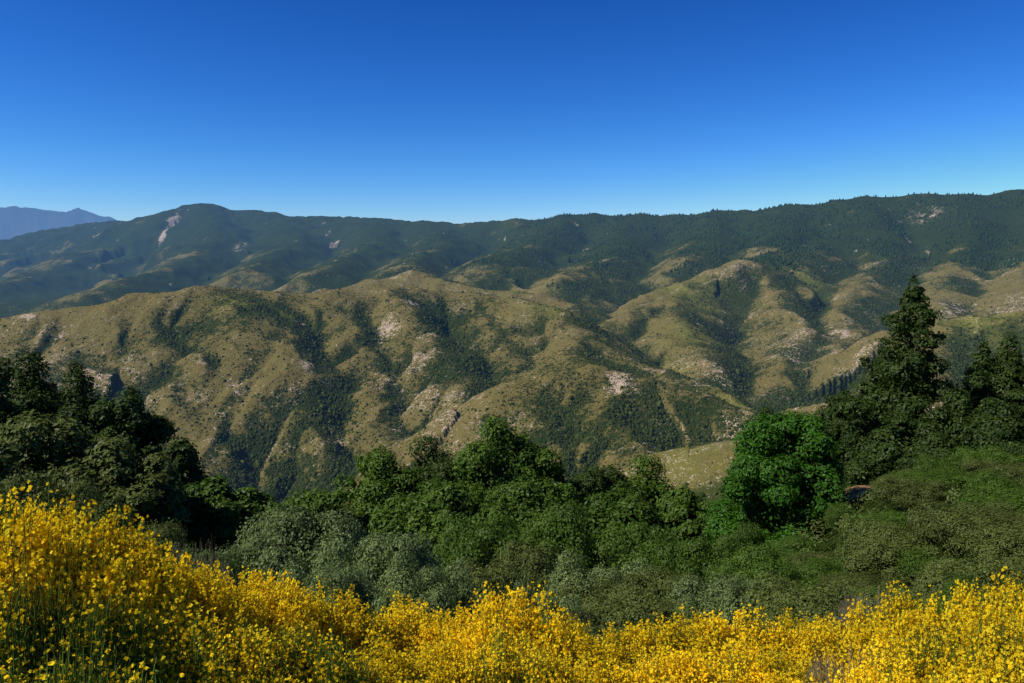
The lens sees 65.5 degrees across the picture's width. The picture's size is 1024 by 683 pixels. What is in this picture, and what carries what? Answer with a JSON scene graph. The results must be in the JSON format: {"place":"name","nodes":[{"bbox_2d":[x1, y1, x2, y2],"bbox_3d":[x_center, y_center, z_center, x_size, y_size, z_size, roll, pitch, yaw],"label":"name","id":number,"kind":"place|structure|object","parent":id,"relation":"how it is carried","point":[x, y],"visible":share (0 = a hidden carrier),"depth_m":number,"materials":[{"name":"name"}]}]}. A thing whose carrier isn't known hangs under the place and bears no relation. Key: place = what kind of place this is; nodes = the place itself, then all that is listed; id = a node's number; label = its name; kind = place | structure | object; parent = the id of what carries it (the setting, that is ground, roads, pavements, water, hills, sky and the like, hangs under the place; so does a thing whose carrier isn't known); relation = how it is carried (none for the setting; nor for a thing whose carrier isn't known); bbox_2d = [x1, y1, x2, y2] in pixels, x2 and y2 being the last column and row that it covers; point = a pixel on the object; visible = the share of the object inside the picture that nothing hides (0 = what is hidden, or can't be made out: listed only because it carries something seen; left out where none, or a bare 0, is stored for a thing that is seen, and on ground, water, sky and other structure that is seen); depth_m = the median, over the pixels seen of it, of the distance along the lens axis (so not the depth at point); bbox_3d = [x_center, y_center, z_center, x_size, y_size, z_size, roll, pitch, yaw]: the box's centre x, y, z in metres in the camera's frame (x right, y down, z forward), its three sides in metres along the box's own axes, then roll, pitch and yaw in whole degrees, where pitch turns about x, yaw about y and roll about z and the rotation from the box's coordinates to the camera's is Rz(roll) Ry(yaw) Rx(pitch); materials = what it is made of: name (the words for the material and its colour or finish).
{"place":"outdoors","nodes":[
{"label":"outdoors","id":0,"kind":"place"},
{"bbox_2d":[0,189,1023,586],"bbox_3d":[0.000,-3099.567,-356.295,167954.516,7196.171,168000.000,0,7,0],"label":"terrain hills","id":1,"kind":"structure","parent":0,"point":[54,265],"depth_m":1731.55,"materials":[{"name":"plant"}]},
{"bbox_2d":[0,343,68,435],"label":"oak tree","id":2,"kind":"object","parent":1,"relation":"on","point":[31,392],"visible":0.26,"depth_m":39.99,"materials":[{"name":"green plant"}]},
{"bbox_2d":[0,409,103,503],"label":"oak tree","id":3,"kind":"object","parent":1,"relation":"on","point":[43,444],"visible":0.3,"depth_m":27.08,"materials":[{"name":"green plant"}]},
{"bbox_2d":[0,460,103,528],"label":"chaparral shrub","id":4,"kind":"object","parent":1,"relation":"on","point":[36,483],"visible":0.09,"depth_m":20.69,"materials":[{"name":"green plant"}]},
{"bbox_2d":[0,563,144,682],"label":"broom bush","id":5,"kind":"object","parent":1,"relation":"on","point":[30,658],"visible":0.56,"depth_m":3.65,"materials":[{"name":"green plant"}]},
{"bbox_2d":[0,487,156,666],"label":"broom bush","id":6,"kind":"object","parent":1,"relation":"on","point":[10,544],"visible":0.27,"depth_m":4.20,"materials":[{"name":"yellow plant"}]},
{"bbox_2d":[0,634,158,682],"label":"broom bush","id":7,"kind":"object","parent":1,"relation":"on","point":[62,676],"visible":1,"depth_m":3.22,"materials":[{"name":"green plant"}]},
{"bbox_2d":[55,359,115,448],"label":"oak tree","id":8,"kind":"object","parent":1,"relation":"on","point":[80,407],"visible":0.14,"depth_m":37.60,"materials":[{"name":"green plant"}]},
{"bbox_2d":[0,480,173,644],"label":"broom bush","id":9,"kind":"object","parent":1,"relation":"on","point":[92,549],"visible":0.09,"depth_m":4.89,"materials":[{"name":"yellow plant"}]},
{"bbox_2d":[47,481,135,541],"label":"chaparral shrub","id":10,"kind":"object","parent":1,"relation":"on","point":[101,510],"visible":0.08,"depth_m":20.82,"materials":[{"name":"green plant"}]},
{"bbox_2d":[8,494,191,640],"bbox_3d":[-2.932,1.775,5.273,1.704,1.597,1.748,1,7,5],"label":"broom bush","id":11,"kind":"object","parent":1,"relation":"on","point":[118,539],"visible":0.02,"depth_m":5.33,"materials":[{"name":"yellow plant"}]},
{"bbox_2d":[45,432,190,529],"bbox_3d":[-13.753,6.675,28.210,4.971,7.011,4.829,1,7,12],"label":"oak tree","id":12,"kind":"object","parent":1,"relation":"on","point":[149,485],"visible":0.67,"depth_m":27.15,"materials":[{"name":"green plant"}]},
{"bbox_2d":[42,585,211,682],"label":"broom bush","id":13,"kind":"object","parent":1,"relation":"on","point":[137,651],"visible":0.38,"depth_m":4.01,"materials":[{"name":"green plant"}]},
{"bbox_2d":[86,384,176,465],"bbox_3d":[-17.454,7.478,37.017,4.804,11.312,3.718,-2,7,-15],"label":"oak tree","id":14,"kind":"object","parent":1,"relation":"on","point":[147,432],"visible":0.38,"depth_m":35.92,"materials":[{"name":"green plant"}]},
{"bbox_2d":[84,518,238,656],"bbox_3d":[-2.716,1.935,5.497,1.710,1.475,1.667,-5,8,-37],"label":"broom bush","id":15,"kind":"object","parent":1,"relation":"on","point":[187,598],"visible":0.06,"depth_m":5.40,"materials":[{"name":"yellow plant"}]},
{"bbox_2d":[127,518,196,563],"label":"chaparral shrub","id":16,"kind":"object","parent":1,"relation":"on","point":[167,533],"visible":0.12,"depth_m":18.92,"materials":[{"name":"green plant"}]},
{"bbox_2d":[148,435,216,528],"bbox_3d":[-13.721,7.920,33.138,3.960,8.112,3.705,2,7,16],"label":"oak tree","id":17,"kind":"object","parent":1,"relation":"on","point":[182,454],"visible":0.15,"depth_m":32.59,"materials":[{"name":"green plant"}]},
{"bbox_2d":[149,546,256,652],"bbox_3d":[-2.566,2.158,5.925,1.626,1.338,1.668,6,9,40],"label":"broom bush","id":18,"kind":"object","parent":1,"relation":"on","point":[223,605],"visible":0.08,"depth_m":5.84,"materials":[{"name":"yellow plant"}]},
{"bbox_2d":[171,474,264,561],"bbox_3d":[-11.400,8.243,31.145,4.789,6.093,3.679,0,7,-1],"label":"oak tree","id":19,"kind":"object","parent":1,"relation":"on","point":[221,514],"visible":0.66,"depth_m":30.23,"materials":[{"name":"green plant"}]},
{"bbox_2d":[142,595,302,682],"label":"broom bush","id":20,"kind":"object","parent":1,"relation":"on","point":[196,642],"visible":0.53,"depth_m":4.41,"materials":[{"name":"yellow plant"}]},
{"bbox_2d":[187,559,289,653],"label":"broom bush","id":21,"kind":"object","parent":1,"relation":"on","point":[245,597],"visible":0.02,"depth_m":6.26,"materials":[{"name":"yellow plant"}]},
{"bbox_2d":[215,533,300,589],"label":"chaparral shrub","id":22,"kind":"object","parent":1,"relation":"on","point":[243,555],"visible":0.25,"depth_m":17.37,"materials":[{"name":"green plant"}]},
{"bbox_2d":[176,607,353,682],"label":"broom bush","id":23,"kind":"object","parent":1,"relation":"on","point":[262,657],"visible":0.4,"depth_m":4.74,"materials":[{"name":"yellow plant"}]},
{"bbox_2d":[230,565,355,665],"bbox_3d":[-2.095,2.540,6.687,1.570,1.284,1.564,0,7,2],"label":"broom bush","id":24,"kind":"object","parent":1,"relation":"on","point":[284,606],"visible":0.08,"depth_m":6.69,"materials":[{"name":"yellow plant"}]},
{"bbox_2d":[229,500,370,593],"bbox_3d":[-5.079,6.268,18.858,3.494,4.890,3.984,-1,7,-7],"label":"chaparral shrub","id":25,"kind":"object","parent":1,"relation":"on","point":[298,540],"visible":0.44,"depth_m":18.55,"materials":[{"name":"green plant"}]},
{"bbox_2d":[250,618,391,682],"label":"broom bush","id":26,"kind":"object","parent":1,"relation":"on","point":[335,673],"visible":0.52,"depth_m":5.00,"materials":[{"name":"yellow plant"}]},
{"bbox_2d":[281,488,364,571],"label":"shrub","id":27,"kind":"object","parent":1,"relation":"on","point":[324,502],"visible":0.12,"depth_m":40.67,"materials":[{"name":"green plant"}]},
{"bbox_2d":[276,557,380,617],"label":"chaparral shrub","id":28,"kind":"object","parent":1,"relation":"on","point":[342,578],"visible":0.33,"depth_m":13.41,"materials":[{"name":"green plant"}]},
{"bbox_2d":[273,575,390,663],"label":"broom bush","id":29,"kind":"object","parent":1,"relation":"on","point":[327,609],"visible":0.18,"depth_m":7.12,"materials":[{"name":"yellow plant"}]},
{"bbox_2d":[319,602,419,663],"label":"broom bush","id":30,"kind":"object","parent":1,"relation":"on","point":[384,635],"visible":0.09,"depth_m":7.17,"materials":[{"name":"yellow plant"}]},
{"bbox_2d":[315,523,444,617],"bbox_3d":[-2.626,5.735,16.629,2.544,4.038,3.058,-6,9,-40],"label":"chaparral shrub","id":31,"kind":"object","parent":1,"relation":"on","point":[376,560],"visible":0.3,"depth_m":16.32,"materials":[{"name":"green plant"}]},
{"bbox_2d":[331,445,431,558],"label":"oak tree","id":32,"kind":"object","parent":1,"relation":"on","point":[376,486],"visible":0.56,"depth_m":42.32,"materials":[{"name":"green plant"}]},
{"bbox_2d":[328,633,450,682],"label":"broom bush","id":33,"kind":"object","parent":1,"relation":"on","point":[388,668],"visible":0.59,"depth_m":5.74,"materials":[{"name":"yellow plant"}]},
{"bbox_2d":[376,589,462,660],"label":"broom bush","id":34,"kind":"object","parent":1,"relation":"on","point":[408,614],"visible":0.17,"depth_m":7.74,"materials":[{"name":"yellow plant"}]},
{"bbox_2d":[368,476,478,562],"bbox_3d":[-3.930,9.584,35.975,5.134,6.861,6.228,-3,7,-28],"label":"oak tree","id":35,"kind":"object","parent":1,"relation":"on","point":[428,512],"visible":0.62,"depth_m":35.17,"materials":[{"name":"green plant"}]},
{"bbox_2d":[377,549,478,620],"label":"chaparral shrub","id":36,"kind":"object","parent":1,"relation":"on","point":[428,588],"visible":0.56,"depth_m":14.57,"materials":[{"name":"green plant"}]},
{"bbox_2d":[366,630,495,682],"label":"broom bush","id":37,"kind":"object","parent":1,"relation":"on","point":[435,658],"visible":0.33,"depth_m":6.21,"materials":[{"name":"yellow plant"}]},
{"bbox_2d":[408,433,489,509],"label":"oak tree","id":38,"kind":"object","parent":1,"relation":"on","point":[442,468],"visible":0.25,"depth_m":46.72,"materials":[{"name":"green plant"}]},
{"bbox_2d":[410,601,489,658],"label":"broom bush","id":39,"kind":"object","parent":1,"relation":"on","point":[458,621],"visible":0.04,"depth_m":7.55,"materials":[{"name":"yellow plant"}]},
{"bbox_2d":[433,509,525,582],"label":"chaparral shrub","id":40,"kind":"object","parent":1,"relation":"on","point":[463,539],"visible":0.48,"depth_m":27.66,"materials":[{"name":"green plant"}]},
{"bbox_2d":[444,556,540,613],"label":"chaparral shrub","id":41,"kind":"object","parent":1,"relation":"on","point":[499,577],"visible":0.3,"depth_m":16.65,"materials":[{"name":"green plant"}]},
{"bbox_2d":[424,580,579,676],"bbox_3d":[0.034,3.011,7.345,1.804,1.592,1.801,-1,7,-11],"label":"broom bush","id":42,"kind":"object","parent":1,"relation":"on","point":[511,613],"visible":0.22,"depth_m":7.27,"materials":[{"name":"yellow plant"}]},
{"bbox_2d":[429,619,576,682],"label":"broom bush","id":43,"kind":"object","parent":1,"relation":"on","point":[499,660],"visible":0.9,"depth_m":6.08,"materials":[{"name":"yellow plant"}]},
{"bbox_2d":[446,411,565,512],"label":"oak tree","id":44,"kind":"object","parent":1,"relation":"on","point":[482,468],"visible":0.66,"depth_m":42.00,"materials":[{"name":"green plant"}]},
{"bbox_2d":[0,246,1023,506],"bbox_3d":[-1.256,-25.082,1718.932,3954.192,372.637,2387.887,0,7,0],"label":"chaparral scrub","id":45,"kind":"object","parent":1,"relation":"on","point":[666,442],"visible":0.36,"depth_m":1350.06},
{"bbox_2d":[476,539,564,597],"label":"chaparral shrub","id":46,"kind":"object","parent":1,"relation":"on","point":[533,561],"visible":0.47,"depth_m":20.85,"materials":[{"name":"green plant"}]},
{"bbox_2d":[462,477,596,539],"bbox_3d":[0.015,9.492,36.502,6.357,6.695,5.870,4,8,34],"label":"oak tree","id":47,"kind":"object","parent":1,"relation":"on","point":[523,504],"visible":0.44,"depth_m":35.41,"materials":[{"name":"green plant"}]},
{"bbox_2d":[509,579,587,633],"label":"chaparral shrub","id":48,"kind":"object","parent":1,"relation":"on","point":[564,605],"visible":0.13,"depth_m":13.61,"materials":[{"name":"green plant"}]},
{"bbox_2d":[515,495,604,576],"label":"chaparral shrub","id":49,"kind":"object","parent":1,"relation":"on","point":[559,533],"visible":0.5,"depth_m":27.78,"materials":[{"name":"green plant"}]},
{"bbox_2d":[534,455,594,515],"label":"oak tree","id":50,"kind":"object","parent":1,"relation":"on","point":[568,489],"visible":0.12,"depth_m":41.94,"materials":[{"name":"green plant"}]},
{"bbox_2d":[541,604,617,669],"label":"broom bush","id":51,"kind":"object","parent":1,"relation":"on","point":[586,638],"visible":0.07,"depth_m":7.93,"materials":[{"name":"yellow plant"}]},
{"bbox_2d":[526,641,645,682],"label":"broom bush","id":52,"kind":"object","parent":1,"relation":"on","point":[583,667],"visible":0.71,"depth_m":6.19,"materials":[{"name":"yellow plant"}]},
{"bbox_2d":[537,549,654,606],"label":"chaparral shrub","id":53,"kind":"object","parent":1,"relation":"on","point":[561,572],"visible":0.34,"depth_m":17.83,"materials":[{"name":"green plant"}]},
{"bbox_2d":[568,464,654,506],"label":"oak tree","id":54,"kind":"object","parent":1,"relation":"on","point":[597,476],"visible":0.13,"depth_m":45.02,"materials":[{"name":"green plant"}]},
{"bbox_2d":[572,622,659,676],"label":"broom bush","id":55,"kind":"object","parent":1,"relation":"on","point":[622,653],"visible":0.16,"depth_m":8.01,"materials":[{"name":"yellow plant"}]},
{"bbox_2d":[577,481,670,573],"bbox_3d":[5.111,9.896,37.617,6.512,6.032,4.811,-5,8,-39],"label":"oak tree","id":56,"kind":"object","parent":1,"relation":"on","point":[621,506],"visible":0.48,"depth_m":36.06,"materials":[{"name":"green plant"}]},
{"bbox_2d":[574,585,678,643],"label":"chaparral shrub","id":57,"kind":"object","parent":1,"relation":"on","point":[635,606],"visible":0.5,"depth_m":14.00,"materials":[{"name":"green plant"}]},
{"bbox_2d":[586,520,682,574],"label":"chaparral shrub","id":58,"kind":"object","parent":1,"relation":"on","point":[618,548],"visible":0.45,"depth_m":27.56,"materials":[{"name":"green plant"}]},
{"bbox_2d":[579,643,709,682],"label":"broom bush","id":59,"kind":"object","parent":1,"relation":"on","point":[654,672],"visible":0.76,"depth_m":6.26,"materials":[{"name":"yellow plant"}]},
{"bbox_2d":[598,450,711,520],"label":"oak tree","id":60,"kind":"object","parent":1,"relation":"on","point":[655,490],"visible":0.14,"depth_m":46.75,"materials":[{"name":"green plant"}]},
{"bbox_2d":[608,565,709,627],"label":"chaparral shrub","id":61,"kind":"object","parent":1,"relation":"on","point":[657,584],"visible":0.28,"depth_m":15.89,"materials":[{"name":"green plant"}]},
{"bbox_2d":[334,189,1023,289],"bbox_3d":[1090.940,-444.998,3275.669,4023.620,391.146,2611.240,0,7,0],"label":"distant forest","id":62,"kind":"object","parent":1,"relation":"on","point":[774,258],"visible":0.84,"depth_m":3008.71,"materials":[{"name":"green plant"}]},
{"bbox_2d":[616,602,744,672],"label":"broom bush","id":63,"kind":"object","parent":1,"relation":"on","point":[677,639],"visible":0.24,"depth_m":8.18,"materials":[{"name":"yellow plant"}]},
{"bbox_2d":[655,483,718,545],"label":"oak tree","id":64,"kind":"object","parent":1,"relation":"on","point":[682,513],"visible":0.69,"depth_m":40.55,"materials":[{"name":"green plant"}]},
{"bbox_2d":[369,462,1021,647],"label":"undergrowth","id":65,"kind":"object","parent":1,"relation":"on","point":[870,508],"depth_m":24.62,"materials":[{"name":"green plant"}]},
{"bbox_2d":[649,530,747,582],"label":"chaparral shrub","id":66,"kind":"object","parent":1,"relation":"on","point":[698,556],"visible":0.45,"depth_m":24.74,"materials":[{"name":"green plant"}]},
{"bbox_2d":[666,572,770,635],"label":"chaparral shrub","id":67,"kind":"object","parent":1,"relation":"on","point":[723,597],"visible":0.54,"depth_m":14.57,"materials":[{"name":"green plant"}]},
{"bbox_2d":[659,638,780,682],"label":"broom bush","id":68,"kind":"object","parent":1,"relation":"on","point":[727,671],"visible":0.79,"depth_m":6.41,"materials":[{"name":"yellow plant"}]},
{"bbox_2d":[683,600,799,676],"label":"broom bush","id":69,"kind":"object","parent":1,"relation":"on","point":[742,638],"visible":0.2,"depth_m":8.44,"materials":[{"name":"yellow plant"}]},
{"bbox_2d":[705,541,780,587],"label":"chaparral shrub","id":70,"kind":"object","parent":1,"relation":"on","point":[743,563],"visible":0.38,"depth_m":20.91,"materials":[{"name":"green plant"}]},
{"bbox_2d":[703,406,852,565],"bbox_3d":[11.565,6.360,33.914,6.558,7.225,6.861,-2,7,-18],"label":"round green tree","id":71,"kind":"object","parent":1,"relation":"on","point":[805,462],"visible":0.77,"depth_m":32.46,"materials":[{"name":"green plant"}]},
{"bbox_2d":[733,557,829,591],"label":"chaparral shrub","id":72,"kind":"object","parent":1,"relation":"on","point":[789,571],"visible":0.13,"depth_m":17.01,"materials":[{"name":"green plant"}]},
{"bbox_2d":[736,643,841,682],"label":"broom bush","id":73,"kind":"object","parent":1,"relation":"on","point":[786,668],"visible":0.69,"depth_m":6.47,"materials":[{"name":"yellow plant"}]},
{"bbox_2d":[737,570,858,634],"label":"chaparral shrub","id":74,"kind":"object","parent":1,"relation":"on","point":[823,598],"visible":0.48,"depth_m":13.78,"materials":[{"name":"green plant"}]},
{"bbox_2d":[814,388,852,475],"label":"oak tree","id":75,"kind":"object","parent":1,"relation":"on","point":[835,420],"visible":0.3,"depth_m":56.16,"materials":[{"name":"green plant"}]},
{"bbox_2d":[787,593,888,677],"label":"broom bush","id":76,"kind":"object","parent":1,"relation":"on","point":[819,641],"visible":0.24,"depth_m":8.08,"materials":[{"name":"yellow plant"}]},
{"bbox_2d":[815,570,918,594],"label":"chaparral shrub","id":77,"kind":"object","parent":1,"relation":"on","point":[871,577],"visible":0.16,"depth_m":16.95,"materials":[{"name":"green plant"}]},
{"bbox_2d":[802,626,961,682],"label":"broom bush","id":78,"kind":"object","parent":1,"relation":"on","point":[874,671],"visible":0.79,"depth_m":5.72,"materials":[{"name":"yellow plant"}]},
{"bbox_2d":[815,580,956,676],"bbox_3d":[3.887,3.088,7.658,1.816,1.582,1.824,-3,7,-22],"label":"broom bush","id":79,"kind":"object","parent":1,"relation":"on","point":[900,605],"visible":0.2,"depth_m":7.64,"materials":[{"name":"yellow plant"}]},
{"bbox_2d":[833,514,947,583],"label":"chaparral shrub","id":80,"kind":"object","parent":1,"relation":"on","point":[881,540],"visible":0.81,"depth_m":18.05,"materials":[{"name":"green plant"}]},
{"bbox_2d":[843,410,940,485],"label":"oak tree","id":81,"kind":"object","parent":1,"relation":"on","point":[881,453],"visible":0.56,"depth_m":46.35,"materials":[{"name":"green plant"}]},
{"bbox_2d":[834,273,966,487],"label":"pine tree","id":82,"kind":"object","parent":1,"relation":"on","point":[907,371],"visible":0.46,"depth_m":49.80,"materials":[{"name":"green plant"}]},
{"bbox_2d":[868,473,948,511],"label":"chaparral shrub","id":83,"kind":"object","parent":1,"relation":"on","point":[890,487],"visible":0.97,"depth_m":23.80,"materials":[{"name":"green plant"}]},
{"bbox_2d":[893,431,960,470],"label":"oak tree","id":84,"kind":"object","parent":1,"relation":"on","point":[937,444],"visible":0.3,"depth_m":44.88,"materials":[{"name":"green plant"}]},
{"bbox_2d":[890,533,976,582],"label":"chaparral shrub","id":85,"kind":"object","parent":1,"relation":"on","point":[906,563],"visible":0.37,"depth_m":17.36,"materials":[{"name":"green plant"}]},
{"bbox_2d":[902,387,981,452],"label":"oak tree","id":86,"kind":"object","parent":1,"relation":"on","point":[944,419],"visible":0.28,"depth_m":46.39,"materials":[{"name":"green plant"}]},
{"bbox_2d":[906,464,978,503],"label":"chaparral shrub","id":87,"kind":"object","parent":1,"relation":"on","point":[961,475],"visible":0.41,"depth_m":24.58,"materials":[{"name":"green plant"}]},
{"bbox_2d":[883,614,1015,682],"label":"broom bush","id":88,"kind":"object","parent":1,"relation":"on","point":[937,652],"visible":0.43,"depth_m":5.59,"materials":[{"name":"yellow plant"}]},
{"bbox_2d":[879,575,1019,652],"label":"broom bush","id":89,"kind":"object","parent":1,"relation":"on","point":[957,600],"visible":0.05,"depth_m":7.18,"materials":[{"name":"yellow plant"}]},
{"bbox_2d":[900,497,1015,560],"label":"chaparral shrub","id":90,"kind":"object","parent":1,"relation":"on","point":[925,528],"visible":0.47,"depth_m":17.88,"materials":[{"name":"green plant"}]},
{"bbox_2d":[909,551,1023,603],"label":"chaparral shrub","id":91,"kind":"object","parent":1,"relation":"on","point":[935,575],"visible":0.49,"depth_m":14.49,"materials":[{"name":"green plant"}]},
{"bbox_2d":[910,594,1023,682],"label":"broom bush","id":92,"kind":"object","parent":1,"relation":"on","point":[1007,647],"visible":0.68,"depth_m":5.36,"materials":[{"name":"yellow plant"}]},
{"bbox_2d":[921,564,1023,651],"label":"broom bush","id":93,"kind":"object","parent":1,"relation":"on","point":[1013,595],"visible":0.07,"depth_m":6.84,"materials":[{"name":"yellow plant"}]},
{"bbox_2d":[942,360,1003,419],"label":"oak tree","id":94,"kind":"object","parent":1,"relation":"on","point":[976,384],"visible":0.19,"depth_m":49.98,"materials":[{"name":"green plant"}]},
{"bbox_2d":[934,508,1023,568],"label":"chaparral shrub","id":95,"kind":"object","parent":1,"relation":"on","point":[1007,538],"visible":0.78,"depth_m":16.80,"materials":[{"name":"green plant"}]},
{"bbox_2d":[945,397,1023,452],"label":"oak tree","id":96,"kind":"object","parent":1,"relation":"on","point":[1000,422],"visible":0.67,"depth_m":42.51,"materials":[{"name":"green plant"}]},
{"bbox_2d":[955,485,1023,513],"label":"chaparral shrub","id":97,"kind":"object","parent":1,"relation":"on","point":[1011,496],"visible":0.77,"depth_m":21.14,"materials":[{"name":"green plant"}]},
{"bbox_2d":[963,468,1020,499],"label":"chaparral shrub","id":98,"kind":"object","parent":1,"relation":"on","point":[987,479],"visible":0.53,"depth_m":22.51,"materials":[{"name":"green plant"}]},
{"bbox_2d":[961,457,1023,487],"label":"chaparral shrub","id":99,"kind":"object","parent":1,"relation":"on","point":[1010,471],"visible":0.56,"depth_m":24.50,"materials":[{"name":"green plant"}]},
{"bbox_2d":[987,329,1023,407],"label":"oak tree","id":100,"kind":"object","parent":1,"relation":"on","point":[1006,386],"visible":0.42,"depth_m":51.70,"materials":[{"name":"green plant"}]},
{"bbox_2d":[0,0,1023,223],"label":"sky","id":101,"kind":"structure","parent":0,"point":[452,111],"materials":[{"name":"blue"}]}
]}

